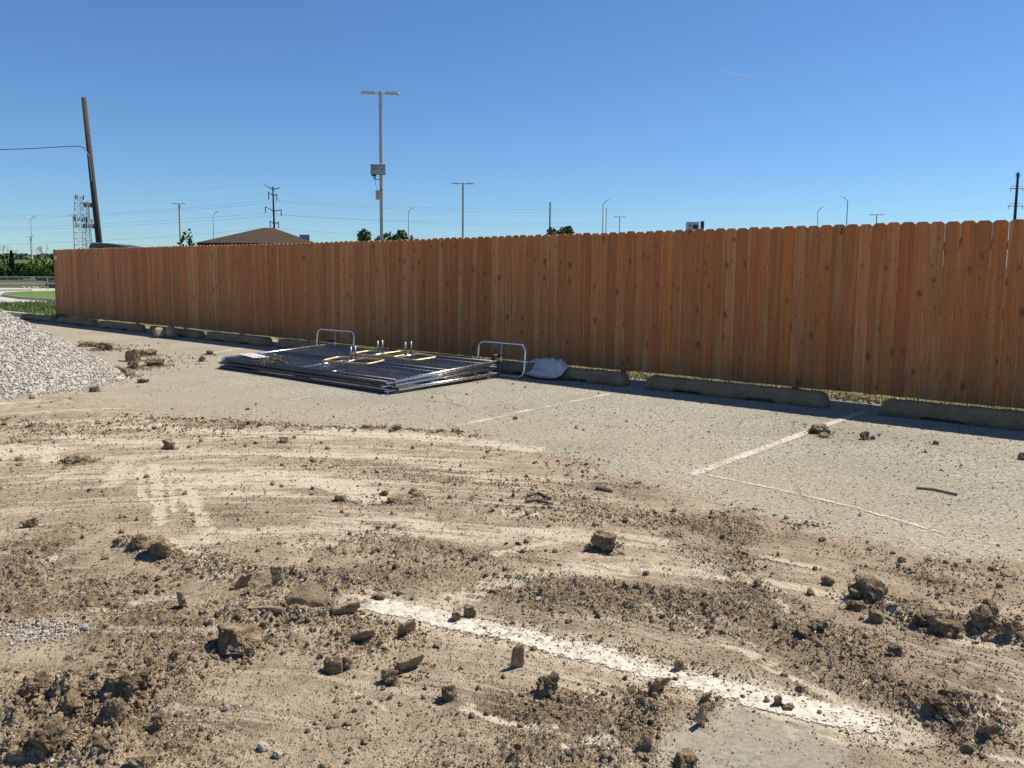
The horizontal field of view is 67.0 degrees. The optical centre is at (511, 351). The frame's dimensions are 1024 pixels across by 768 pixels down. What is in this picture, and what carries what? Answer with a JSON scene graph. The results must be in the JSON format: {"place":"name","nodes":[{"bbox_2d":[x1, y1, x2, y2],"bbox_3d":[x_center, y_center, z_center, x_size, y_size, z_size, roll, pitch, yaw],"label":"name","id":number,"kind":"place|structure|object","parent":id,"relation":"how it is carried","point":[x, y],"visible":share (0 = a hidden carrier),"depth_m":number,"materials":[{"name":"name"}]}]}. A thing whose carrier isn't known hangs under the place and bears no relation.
{"place":"outdoors","nodes":[
{"label":"outdoors","id":0,"kind":"place"},
{"bbox_2d":[0,288,54,302],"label":"driveway","id":1,"kind":"structure","parent":0,"point":[4,299],"depth_m":39.63,"materials":[{"name":"concrete"}]},
{"bbox_2d":[0,277,54,289],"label":"chain link fence","id":2,"kind":"object","parent":1,"relation":"on","point":[29,283],"visible":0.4,"depth_m":54.84,"materials":[{"name":"metal"}]},
{"bbox_2d":[1,292,55,300],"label":"kerb","id":3,"kind":"structure","parent":1,"relation":"on","point":[22,297],"depth_m":37.22,"materials":[{"name":"concrete"}]},
{"bbox_2d":[3,291,54,297],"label":"lawn","id":4,"kind":"structure","parent":0,"point":[46,294],"depth_m":41.87,"materials":[{"name":"green plant"}]},
{"bbox_2d":[196,228,311,245],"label":"building","id":5,"kind":"structure","parent":0,"point":[265,235],"depth_m":58.31,"materials":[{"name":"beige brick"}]},
{"bbox_2d":[0,277,1023,767],"bbox_3d":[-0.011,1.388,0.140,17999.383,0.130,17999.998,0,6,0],"label":"ground","id":6,"kind":"structure","parent":0,"point":[208,391],"depth_m":4.13,"materials":[{"name":"soil"}]},
{"bbox_2d":[8,250,19,279],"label":"conifer","id":7,"kind":"object","parent":6,"relation":"on","point":[13,270],"visible":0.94,"depth_m":107.11,"materials":[{"name":"green plant"}]},
{"bbox_2d":[19,517,38,527],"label":"dirt clod","id":8,"kind":"object","parent":6,"relation":"on","point":[30,523],"visible":1,"depth_m":4.35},
{"bbox_2d":[15,670,52,698],"bbox_3d":[-1.585,1.110,2.568,0.093,0.091,0.091,4,7,31],"label":"dirt clod","id":9,"kind":"object","parent":6,"relation":"on","point":[30,686],"visible":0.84,"depth_m":2.56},
{"bbox_2d":[19,257,52,279],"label":"bush","id":10,"kind":"object","parent":6,"relation":"on","point":[31,268],"visible":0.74,"depth_m":102.52,"materials":[{"name":"green plant"}]},
{"bbox_2d":[20,313,56,321],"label":"wheel stop","id":11,"kind":"object","parent":6,"relation":"on","point":[43,318],"visible":0.98,"depth_m":21.97,"materials":[{"name":"concrete"}]},
{"bbox_2d":[0,298,90,318],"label":"grass","id":12,"kind":"structure","parent":6,"relation":"on","point":[47,307],"depth_m":26.71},
{"bbox_2d":[40,263,52,280],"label":"bush","id":13,"kind":"object","parent":6,"relation":"on","point":[46,270],"visible":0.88,"depth_m":98.82,"materials":[{"name":"green plant"}]},
{"bbox_2d":[28,711,67,751],"bbox_3d":[-1.367,1.121,2.278,0.102,0.098,0.084,-5,13,-15],"label":"dirt clod","id":14,"kind":"object","parent":6,"relation":"on","point":[47,735],"visible":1,"depth_m":2.26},
{"bbox_2d":[0,609,121,652],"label":"gravel scatter","id":15,"kind":"object","parent":6,"relation":"on","point":[25,634],"visible":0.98,"depth_m":3.09,"materials":[{"name":"gravel"}]},
{"bbox_2d":[55,689,83,714],"bbox_3d":[-1.403,1.116,2.456,0.078,0.074,0.075,2,5,-4],"label":"dirt clod","id":16,"kind":"object","parent":6,"relation":"on","point":[70,701],"visible":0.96,"depth_m":2.44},
{"bbox_2d":[56,317,97,326],"bbox_3d":[-11.594,-0.818,20.617,2.228,0.168,0.225,5,7,39],"label":"wheel stop","id":17,"kind":"object","parent":6,"relation":"on","point":[82,322],"visible":0.99,"depth_m":20.40,"materials":[{"name":"concrete"}]},
{"bbox_2d":[64,453,94,463],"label":"dirt clod","id":18,"kind":"object","parent":6,"relation":"on","point":[76,458],"visible":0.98,"depth_m":5.85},
{"bbox_2d":[74,195,86,247],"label":"lattice tower","id":19,"kind":"structure","parent":6,"relation":"on","point":[81,220],"depth_m":286.47,"materials":[{"name":"metal"}]},
{"bbox_2d":[0,309,165,400],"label":"gravel pile","id":20,"kind":"object","parent":6,"relation":"on","point":[34,360],"visible":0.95,"depth_m":9.72,"materials":[{"name":"gravel"}]},
{"bbox_2d":[83,201,93,246],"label":"lattice tower","id":21,"kind":"structure","parent":6,"relation":"on","point":[90,222],"depth_m":296.40,"materials":[{"name":"metal"}]},
{"bbox_2d":[81,97,101,242],"bbox_3d":[-15.401,-5.446,28.608,0.677,7.719,0.244,0,6,0],"label":"utility pole","id":22,"kind":"object","parent":6,"relation":"on","point":[96,218],"visible":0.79,"depth_m":28.44,"materials":[{"name":"wood"}]},
{"bbox_2d":[92,342,112,349],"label":"dirt clod","id":23,"kind":"object","parent":6,"relation":"on","point":[104,345],"visible":0.94,"depth_m":14.04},
{"bbox_2d":[93,697,127,728],"bbox_3d":[-1.263,1.142,2.426,0.106,0.126,0.082,0,1,-16],"label":"dirt clod","id":24,"kind":"object","parent":6,"relation":"on","point":[112,711],"visible":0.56,"depth_m":2.40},
{"bbox_2d":[89,242,139,248],"bbox_3d":[-12.740,-2.635,27.384,3.461,2.401,1.830,0,6,0],"label":"parked van","id":25,"kind":"object","parent":6,"relation":"on","point":[100,245],"visible":0.05,"depth_m":26.43,"materials":[{"name":"paint"}]},
{"bbox_2d":[99,669,142,703],"bbox_3d":[-1.285,1.096,2.554,0.128,0.091,0.113,3,-1,-13],"label":"dirt clod","id":26,"kind":"object","parent":6,"relation":"on","point":[122,683],"visible":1,"depth_m":2.52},
{"bbox_2d":[97,321,146,331],"bbox_3d":[-9.613,-0.640,19.020,2.226,0.169,0.221,5,7,39],"label":"wheel stop","id":27,"kind":"object","parent":6,"relation":"on","point":[124,326],"visible":1,"depth_m":18.79,"materials":[{"name":"concrete"}]},
{"bbox_2d":[125,349,140,360],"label":"dirt clod","id":28,"kind":"object","parent":6,"relation":"on","point":[132,355],"visible":0.8,"depth_m":12.36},
{"bbox_2d":[131,533,146,550],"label":"dirt clod","id":29,"kind":"object","parent":6,"relation":"on","point":[139,540],"visible":0.82,"depth_m":3.99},
{"bbox_2d":[125,749,158,767],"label":"dirt clod","id":30,"kind":"object","parent":6,"relation":"on","point":[143,758],"visible":0.92,"depth_m":2.25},
{"bbox_2d":[131,666,152,687],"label":"dirt clod","id":31,"kind":"object","parent":6,"relation":"on","point":[143,672],"visible":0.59,"depth_m":2.63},
{"bbox_2d":[137,348,157,355],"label":"dirt clod","id":32,"kind":"object","parent":6,"relation":"on","point":[144,352],"visible":0.79,"depth_m":13.16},
{"bbox_2d":[144,358,164,365],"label":"dirt clod","id":33,"kind":"object","parent":6,"relation":"on","point":[155,361],"visible":0.93,"depth_m":11.77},
{"bbox_2d":[142,536,171,556],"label":"dirt clod","id":34,"kind":"object","parent":6,"relation":"on","point":[160,546],"visible":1,"depth_m":3.88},
{"bbox_2d":[145,710,170,731],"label":"dirt clod","id":35,"kind":"object","parent":6,"relation":"on","point":[159,720],"visible":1,"depth_m":2.43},
{"bbox_2d":[147,326,205,338],"bbox_3d":[-7.529,-0.450,17.313,2.225,0.170,0.222,5,7,39],"label":"wheel stop","id":36,"kind":"object","parent":6,"relation":"on","point":[192,333],"visible":0.57,"depth_m":16.82,"materials":[{"name":"concrete"}]},
{"bbox_2d":[177,228,195,245],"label":"tree","id":37,"kind":"object","parent":6,"relation":"on","point":[190,242],"visible":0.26,"depth_m":54.46,"materials":[{"name":"green plant"}]},
{"bbox_2d":[204,332,273,345],"bbox_3d":[-5.582,-0.276,15.755,2.227,0.169,0.222,5,7,39],"label":"wheel stop","id":38,"kind":"object","parent":6,"relation":"on","point":[243,338],"visible":1,"depth_m":15.56,"materials":[{"name":"concrete"}]},
{"bbox_2d":[217,623,262,656],"bbox_3d":[-1.055,1.099,2.978,0.183,0.095,0.178,-1,0,-6],"label":"dirt clod","id":39,"kind":"object","parent":6,"relation":"on","point":[239,639],"visible":1,"depth_m":2.93,"materials":[{"name":"soil"}]},
{"bbox_2d":[234,572,252,587],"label":"mud slab","id":40,"kind":"object","parent":6,"relation":"on","point":[242,580],"depth_m":3.54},
{"bbox_2d":[248,569,272,594],"bbox_3d":[-1.137,1.040,3.492,0.022,0.102,0.124,-2,4,39],"label":"mud slab","id":41,"kind":"object","parent":6,"relation":"on","point":[259,581],"depth_m":3.49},
{"bbox_2d":[247,605,284,612],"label":"mud slab","id":42,"kind":"object","parent":6,"relation":"on","point":[276,609],"depth_m":3.22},
{"bbox_2d":[264,184,281,227],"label":"transmission pole","id":43,"kind":"object","parent":6,"relation":"on","point":[273,210],"visible":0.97,"depth_m":197.26,"materials":[{"name":"metal"}]},
{"bbox_2d":[282,206,1008,223],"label":"power line","id":44,"kind":"object","parent":43,"relation":"hanging from","point":[609,223],"visible":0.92,"depth_m":218.37,"materials":[{"name":"metal"}]},
{"bbox_2d":[270,566,282,585],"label":"mud slab","id":45,"kind":"object","parent":6,"relation":"on","point":[276,574],"depth_m":3.56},
{"bbox_2d":[284,581,333,607],"bbox_3d":[-0.878,1.054,3.343,0.207,0.128,0.042,-9,-19,-31],"label":"mud slab","id":46,"kind":"object","parent":6,"relation":"on","point":[310,594],"depth_m":3.33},
{"bbox_2d":[276,339,352,352],"bbox_3d":[-3.596,-0.098,14.168,2.229,0.168,0.222,5,7,39],"label":"wheel stop","id":47,"kind":"object","parent":6,"relation":"on","point":[286,343],"visible":0.46,"depth_m":14.42,"materials":[{"name":"concrete"}]},
{"bbox_2d":[323,655,342,674],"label":"dirt clod","id":48,"kind":"object","parent":6,"relation":"on","point":[332,665],"visible":1,"depth_m":2.79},
{"bbox_2d":[316,328,354,352],"bbox_3d":[-3.130,-0.147,13.365,1.031,0.491,0.217,5,1,39],"label":"panel stand","id":49,"kind":"object","parent":6,"relation":"on","point":[336,331],"visible":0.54,"depth_m":13.42,"materials":[{"name":"metal"}]},
{"bbox_2d":[329,599,360,613],"bbox_3d":[-0.706,1.084,3.262,0.146,0.074,0.026,-8,38,-34],"label":"mud slab","id":50,"kind":"object","parent":6,"relation":"on","point":[349,607],"depth_m":3.25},
{"bbox_2d":[339,656,353,669],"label":"dirt clod","id":51,"kind":"object","parent":6,"relation":"on","point":[347,662],"visible":0.82,"depth_m":2.82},
{"bbox_2d":[219,365,488,392],"bbox_3d":[-2.352,0.281,11.159,3.699,0.046,1.890,5,7,39],"label":"fence panel","id":52,"kind":"object","parent":6,"relation":"on","point":[361,387],"visible":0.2,"depth_m":10.27,"materials":[{"name":"metal"}]},
{"bbox_2d":[232,356,499,390],"bbox_3d":[-2.209,0.249,11.183,3.699,0.046,1.890,5,8,38],"label":"fence panel","id":53,"kind":"object","parent":52,"relation":"on","point":[445,380],"visible":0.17,"depth_m":10.16,"materials":[{"name":"metal"}]},
{"bbox_2d":[218,352,485,387],"bbox_3d":[-2.388,0.212,11.197,3.699,0.046,1.890,5,8,39],"label":"fence panel","id":54,"kind":"object","parent":53,"relation":"on","point":[311,376],"visible":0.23,"depth_m":10.54,"materials":[{"name":"metal"}]},
{"bbox_2d":[226,350,496,385],"bbox_3d":[-2.247,0.179,11.165,3.699,0.049,1.890,5,9,38],"label":"fence panel","id":55,"kind":"object","parent":54,"relation":"on","point":[441,376],"visible":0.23,"depth_m":10.53,"materials":[{"name":"metal"}]},
{"bbox_2d":[221,347,490,384],"bbox_3d":[-2.318,0.147,11.130,3.699,0.046,1.890,5,9,39],"label":"fence panel","id":56,"kind":"object","parent":55,"relation":"on","point":[387,360],"visible":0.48,"depth_m":10.66,"materials":[{"name":"metal"}]},
{"bbox_2d":[223,344,496,382],"bbox_3d":[-2.252,0.117,11.094,3.699,0.048,1.890,5,10,38],"label":"fence panel","id":57,"kind":"object","parent":56,"relation":"on","point":[293,352],"visible":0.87,"depth_m":10.72,"materials":[{"name":"metal"}]},
{"bbox_2d":[322,346,384,364],"bbox_3d":[-2.208,0.028,10.749,0.831,0.216,0.461,3,9,24],"label":"panel stand","id":58,"kind":"object","parent":57,"relation":"on","point":[355,358],"visible":1,"depth_m":10.70,"materials":[{"name":"metal"}]},
{"bbox_2d":[352,340,408,357],"bbox_3d":[-1.943,-0.060,11.392,0.831,0.217,0.461,4,9,32],"label":"panel stand","id":59,"kind":"object","parent":57,"relation":"on","point":[378,354],"visible":0.65,"depth_m":11.35,"materials":[{"name":"metal"}]},
{"bbox_2d":[381,341,435,361],"bbox_3d":[-1.465,-0.037,10.914,0.461,0.216,0.831,-9,12,-43],"label":"panel stand","id":60,"kind":"object","parent":57,"relation":"on","point":[411,352],"visible":1,"depth_m":10.89,"materials":[{"name":"metal"}]},
{"bbox_2d":[350,628,375,641],"bbox_3d":[-0.582,1.107,3.026,0.105,0.072,0.021,-1,37,-29],"label":"mud slab","id":61,"kind":"object","parent":6,"relation":"on","point":[359,634],"depth_m":3.01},
{"bbox_2d":[357,228,374,241],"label":"tree","id":62,"kind":"object","parent":6,"relation":"on","point":[366,236],"visible":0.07,"depth_m":58.91,"materials":[{"name":"green plant"}]},
{"bbox_2d":[361,91,399,240],"bbox_3d":[-5.716,-6.648,33.798,1.655,9.200,0.351,0,6,-7],"label":"light pole","id":63,"kind":"object","parent":6,"relation":"on","point":[379,169],"visible":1,"depth_m":33.53,"materials":[{"name":"metal"}]},
{"bbox_2d":[380,668,398,684],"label":"dirt clod","id":64,"kind":"object","parent":6,"relation":"on","point":[389,676],"visible":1,"depth_m":2.72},
{"bbox_2d":[374,230,408,240],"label":"tree","id":65,"kind":"object","parent":6,"relation":"on","point":[401,234],"visible":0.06,"depth_m":60.22,"materials":[{"name":"green plant"}]},
{"bbox_2d":[396,618,416,635],"bbox_3d":[-0.418,1.103,3.097,0.091,0.081,0.022,-9,39,-39],"label":"mud slab","id":66,"kind":"object","parent":6,"relation":"on","point":[408,626],"depth_m":3.08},
{"bbox_2d":[393,653,423,670],"bbox_3d":[-0.380,1.142,2.842,0.110,0.076,0.027,-9,42,-33],"label":"mud slab","id":67,"kind":"object","parent":6,"relation":"on","point":[411,661],"depth_m":2.83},
{"bbox_2d":[374,348,472,366],"bbox_3d":[-1.480,0.088,12.501,2.222,0.170,0.222,5,7,38],"label":"wheel stop","id":68,"kind":"object","parent":6,"relation":"on","point":[431,354],"visible":0.23,"depth_m":12.20,"materials":[{"name":"concrete"}]},
{"bbox_2d":[441,684,457,700],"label":"dirt clod","id":69,"kind":"object","parent":6,"relation":"on","point":[449,692],"visible":1,"depth_m":2.62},
{"bbox_2d":[451,183,474,237],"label":"light pole","id":70,"kind":"object","parent":6,"relation":"on","point":[463,205],"visible":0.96,"depth_m":67.00,"materials":[{"name":"metal"}]},
{"bbox_2d":[463,603,475,618],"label":"dirt clod","id":71,"kind":"object","parent":6,"relation":"on","point":[469,611],"visible":1,"depth_m":3.26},
{"bbox_2d":[477,341,526,377],"bbox_3d":[-0.213,0.099,10.925,0.891,0.491,0.216,5,1,39],"label":"panel stand","id":72,"kind":"object","parent":6,"relation":"on","point":[501,353],"visible":0.79,"depth_m":10.94,"materials":[{"name":"metal"}]},
{"bbox_2d":[0,342,1023,767],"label":"dirt crumbs","id":73,"kind":"object","parent":6,"relation":"on","point":[98,738],"visible":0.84,"depth_m":3.19,"materials":[{"name":"soil"}]},
{"bbox_2d":[510,644,524,666],"bbox_3d":[0.022,1.126,2.856,0.055,0.099,0.022,-1,17,-20],"label":"mud slab","id":74,"kind":"object","parent":6,"relation":"on","point":[517,658],"depth_m":2.85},
{"bbox_2d":[453,393,610,426],"bbox_3d":[0.325,0.604,8.380,0.126,0.005,2.786,5,8,39],"label":"parking line","id":75,"kind":"object","parent":6,"relation":"on","point":[478,421],"visible":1,"depth_m":8.14,"materials":[{"name":"white paint"}]},
{"bbox_2d":[53,219,1023,408],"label":"wooden fence","id":76,"kind":"object","parent":6,"relation":"on","point":[850,308],"visible":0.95,"depth_m":10.49,"materials":[{"name":"brown wood"}]},
{"bbox_2d":[535,671,559,697],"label":"dirt clod","id":77,"kind":"object","parent":6,"relation":"on","point":[547,684],"visible":0.98,"depth_m":2.66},
{"bbox_2d":[492,360,629,386],"bbox_3d":[0.634,0.279,10.784,2.225,0.169,0.223,5,7,39],"label":"wheel stop","id":78,"kind":"object","parent":6,"relation":"on","point":[612,378],"visible":0.73,"depth_m":10.41,"materials":[{"name":"concrete"}]},
{"bbox_2d":[525,358,568,378],"bbox_3d":[0.480,0.219,10.777,0.400,0.271,0.720,-5,8,-44],"label":"sandbag","id":79,"kind":"object","parent":78,"relation":"on","point":[548,368],"visible":0.99,"depth_m":10.63,"materials":[{"name":"fabric"}]},
{"bbox_2d":[547,225,574,234],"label":"tree","id":80,"kind":"object","parent":6,"relation":"on","point":[566,230],"visible":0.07,"depth_m":57.62,"materials":[{"name":"green plant"}]},
{"bbox_2d":[590,529,616,551],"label":"dirt clod","id":81,"kind":"object","parent":6,"relation":"on","point":[603,540],"visible":1,"depth_m":4.06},
{"bbox_2d":[363,598,890,736],"bbox_3d":[0.294,1.154,2.954,2.078,0.022,0.169,3,7,27],"label":"parking line","id":82,"kind":"object","parent":6,"relation":"on","point":[809,711],"visible":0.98,"depth_m":2.85,"materials":[{"name":"white paint"}]},
{"bbox_2d":[636,735,651,750],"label":"dirt clod","id":83,"kind":"object","parent":6,"relation":"on","point":[644,742],"visible":1,"depth_m":2.33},
{"bbox_2d":[648,677,671,693],"bbox_3d":[0.514,1.150,2.681,0.094,0.079,0.022,1,33,-32],"label":"mud slab","id":84,"kind":"object","parent":6,"relation":"on","point":[658,683],"depth_m":2.66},
{"bbox_2d":[672,747,697,767],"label":"dirt clod","id":85,"kind":"object","parent":6,"relation":"on","point":[687,757],"visible":1,"depth_m":2.28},
{"bbox_2d":[686,221,703,230],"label":"billboard","id":86,"kind":"object","parent":6,"relation":"on","point":[694,226],"visible":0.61,"depth_m":118.49,"materials":[{"name":"metal"}]},
{"bbox_2d":[696,702,708,724],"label":"mud slab","id":87,"kind":"object","parent":6,"relation":"on","point":[701,714],"depth_m":2.48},
{"bbox_2d":[644,375,829,408],"bbox_3d":[2.617,0.452,9.237,2.228,0.170,0.224,5,7,38],"label":"wheel stop","id":88,"kind":"object","parent":6,"relation":"on","point":[800,397],"visible":1,"depth_m":9.08,"materials":[{"name":"concrete"}]},
{"bbox_2d":[470,356,1020,410],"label":"dry leaves","id":89,"kind":"object","parent":6,"relation":"on","point":[849,397],"visible":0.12,"depth_m":9.17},
{"bbox_2d":[686,412,863,475],"bbox_3d":[2.512,0.769,6.942,0.116,0.003,3.671,6,8,42],"label":"parking line","id":90,"kind":"object","parent":6,"relation":"on","point":[756,450],"visible":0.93,"depth_m":6.46,"materials":[{"name":"white paint"}]},
{"bbox_2d":[796,624,808,638],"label":"dirt clod","id":91,"kind":"object","parent":6,"relation":"on","point":[802,631],"visible":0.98,"depth_m":3.09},
{"bbox_2d":[811,618,828,629],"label":"dirt clod","id":92,"kind":"object","parent":6,"relation":"on","point":[818,623],"visible":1,"depth_m":3.12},
{"bbox_2d":[809,424,830,433],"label":"dirt clod","id":93,"kind":"object","parent":6,"relation":"on","point":[817,428],"visible":0.88,"depth_m":7.15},
{"bbox_2d":[708,475,939,531],"bbox_3d":[1.961,0.957,5.040,0.135,0.003,1.681,-4,7,-39],"label":"parking line","id":94,"kind":"object","parent":6,"relation":"on","point":[825,500],"visible":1,"depth_m":5.01,"materials":[{"name":"white paint"}]},
{"bbox_2d":[847,583,862,599],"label":"dirt clod","id":95,"kind":"object","parent":6,"relation":"on","point":[855,590],"visible":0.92,"depth_m":3.45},
{"bbox_2d":[846,600,863,609],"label":"dirt clod","id":96,"kind":"object","parent":6,"relation":"on","point":[855,605],"visible":1,"depth_m":3.37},
{"bbox_2d":[855,574,887,603],"bbox_3d":[1.618,1.061,3.471,0.153,0.117,0.143,-4,13,-10],"label":"dirt clod","id":97,"kind":"object","parent":6,"relation":"on","point":[873,588],"visible":0.96,"depth_m":3.44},
{"bbox_2d":[868,608,883,623],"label":"dirt clod","id":98,"kind":"object","parent":6,"relation":"on","point":[876,616],"visible":1,"depth_m":3.24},
{"bbox_2d":[887,644,902,655],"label":"dirt clod","id":99,"kind":"object","parent":6,"relation":"on","point":[896,649],"visible":0.99,"depth_m":2.95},
{"bbox_2d":[912,608,936,624],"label":"dirt clod","id":100,"kind":"object","parent":6,"relation":"on","point":[923,616],"visible":0.85,"depth_m":3.21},
{"bbox_2d":[921,689,949,709],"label":"dirt clod","id":101,"kind":"object","parent":6,"relation":"on","point":[933,698],"visible":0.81,"depth_m":2.54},
{"bbox_2d":[927,617,963,637],"bbox_3d":[1.772,1.126,3.152,0.133,0.070,0.105,0,6,-4],"label":"dirt clod","id":102,"kind":"object","parent":6,"relation":"on","point":[948,628],"visible":0.98,"depth_m":3.14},
{"bbox_2d":[937,705,960,722],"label":"dirt clod","id":103,"kind":"object","parent":6,"relation":"on","point":[950,714],"visible":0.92,"depth_m":2.50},
{"bbox_2d":[937,687,961,697],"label":"dirt clod","id":104,"kind":"object","parent":6,"relation":"on","point":[953,692],"visible":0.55,"depth_m":2.60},
{"bbox_2d":[879,398,1023,430],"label":"wheel stop","id":105,"kind":"object","parent":6,"relation":"on","point":[983,417],"visible":1,"depth_m":7.68,"materials":[{"name":"concrete"}]},
{"bbox_2d":[968,603,994,628],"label":"dirt clod","id":106,"kind":"object","parent":6,"relation":"on","point":[981,616],"visible":1,"depth_m":3.14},
{"bbox_2d":[977,719,1002,734],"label":"dirt clod","id":107,"kind":"object","parent":6,"relation":"on","point":[989,726],"visible":1,"depth_m":2.41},
{"bbox_2d":[982,598,1000,615],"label":"dirt clod","id":108,"kind":"object","parent":6,"relation":"on","point":[992,605],"visible":0.67,"depth_m":3.32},
{"bbox_2d":[997,616,1017,636],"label":"dirt clod","id":109,"kind":"object","parent":6,"relation":"on","point":[1007,625],"visible":1,"depth_m":3.07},
{"bbox_2d":[1007,173,1023,218],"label":"transmission pole","id":110,"kind":"object","parent":6,"relation":"on","point":[1015,203],"visible":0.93,"depth_m":255.85,"materials":[{"name":"wood"}]},
{"bbox_2d":[0,0,1023,264],"label":"sky","id":111,"kind":"structure","parent":0,"point":[651,108],"materials":[{"name":"blue"}]},
{"bbox_2d":[8,260,1022,277],"bbox_3d":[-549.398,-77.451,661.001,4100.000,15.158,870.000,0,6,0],"label":"trees","id":112,"kind":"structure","parent":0,"point":[21,261],"depth_m":666.82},
{"bbox_2d":[0,253,52,259],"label":"woods","id":113,"kind":"object","parent":112,"relation":"on","point":[24,256],"visible":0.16,"depth_m":881.49,"materials":[{"name":"green plant"}]},
{"bbox_2d":[251,335,1016,409],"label":"grass","id":114,"kind":"structure","parent":0,"point":[736,381],"depth_m":10.12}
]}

